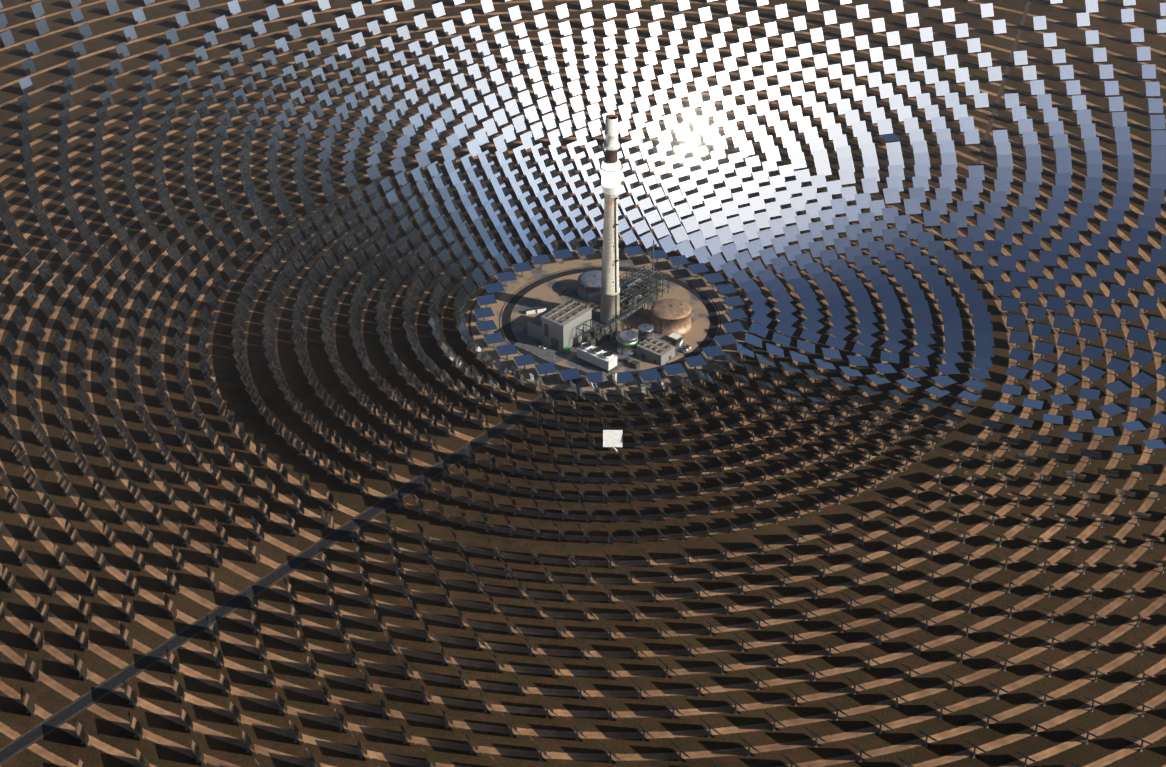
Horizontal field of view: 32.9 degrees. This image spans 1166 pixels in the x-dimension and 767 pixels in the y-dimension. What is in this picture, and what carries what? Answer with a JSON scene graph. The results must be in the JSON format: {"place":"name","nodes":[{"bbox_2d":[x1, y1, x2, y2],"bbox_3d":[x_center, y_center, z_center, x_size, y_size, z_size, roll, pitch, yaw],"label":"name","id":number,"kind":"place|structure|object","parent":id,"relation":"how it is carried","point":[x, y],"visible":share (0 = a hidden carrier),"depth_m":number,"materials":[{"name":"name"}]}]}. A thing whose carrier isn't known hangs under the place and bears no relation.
{"place":"outdoors","nodes":[
{"label":"outdoors","id":0,"kind":"place"},
{"bbox_2d":[0,0,1165,766],"bbox_3d":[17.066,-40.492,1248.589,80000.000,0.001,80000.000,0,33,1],"label":"terrain","id":1,"kind":"structure","parent":0,"point":[250,420],"depth_m":1098.11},
{"bbox_2d":[0,0,1030,765],"bbox_3d":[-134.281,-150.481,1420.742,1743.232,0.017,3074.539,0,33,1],"label":"yard and roads","id":2,"kind":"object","parent":1,"relation":"on","point":[534,286],"visible":0.69,"depth_m":1216.05,"materials":[{"name":"grey asphalt"}]},
{"bbox_2d":[527,299,591,353],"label":"turbine hall","id":3,"kind":"structure","parent":2,"relation":"on","point":[556,327],"depth_m":1217.71,"materials":[{"name":"metal"}]},
{"bbox_2d":[578,270,601,301],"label":"storage tank","id":4,"kind":"object","parent":2,"relation":"on","point":[589,284],"visible":0.73,"depth_m":1267.03,"materials":[{"name":"grey metal"}]},
{"bbox_2d":[525,288,690,446],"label":"yard equipment","id":5,"kind":"object","parent":2,"relation":"on","point":[613,438],"visible":0.96,"depth_m":1216.23,"materials":[{"name":"white painted metal"},{"name":"light grey painted steel"}]},
{"bbox_2d":[600,113,622,323],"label":"solar tower","id":6,"kind":"structure","parent":2,"relation":"on","point":[611,164],"depth_m":1207.74,"materials":[{"name":"concrete"}]},
{"bbox_2d":[576,240,670,368],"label":"industrial piping","id":7,"kind":"object","parent":2,"relation":"on","point":[649,289],"visible":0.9,"depth_m":1252.65,"materials":[{"name":"metal"}]},
{"bbox_2d":[617,330,637,355],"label":"water tank","id":8,"kind":"object","parent":2,"relation":"on","point":[627,341],"visible":0.98,"depth_m":1210.47,"materials":[{"name":"silver metal"}]},
{"bbox_2d":[638,324,653,342],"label":"water tank","id":9,"kind":"object","parent":2,"relation":"on","point":[645,331],"visible":0.85,"depth_m":1220.14,"materials":[{"name":"silver metal"}]},
{"bbox_2d":[651,299,691,335],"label":"storage tank","id":10,"kind":"object","parent":2,"relation":"on","point":[669,317],"visible":0.92,"depth_m":1231.61,"materials":[{"name":"brown"}]},
{"bbox_2d":[0,0,1165,766],"bbox_3d":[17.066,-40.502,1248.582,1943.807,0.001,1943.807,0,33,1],"label":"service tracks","id":11,"kind":"object","parent":1,"relation":"on","point":[928,484],"visible":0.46,"depth_m":1086.90,"materials":[{"name":"soil"}]},
{"bbox_2d":[0,0,1165,766],"bbox_3d":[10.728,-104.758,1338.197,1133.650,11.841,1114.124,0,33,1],"label":"heliostat field","id":12,"kind":"structure","parent":0,"point":[716,222],"depth_m":1321.77,"materials":[{"name":"silver metal"}]},
{"bbox_2d":[576,342,617,372],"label":"cooling tower","id":13,"kind":"structure","parent":0,"point":[596,357],"depth_m":1197.93,"materials":[{"name":"white metal"}]},
{"bbox_2d":[636,336,674,364],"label":"electrical building","id":14,"kind":"structure","parent":0,"point":[655,350],"depth_m":1206.50,"materials":[{"name":"concrete"}]}
]}

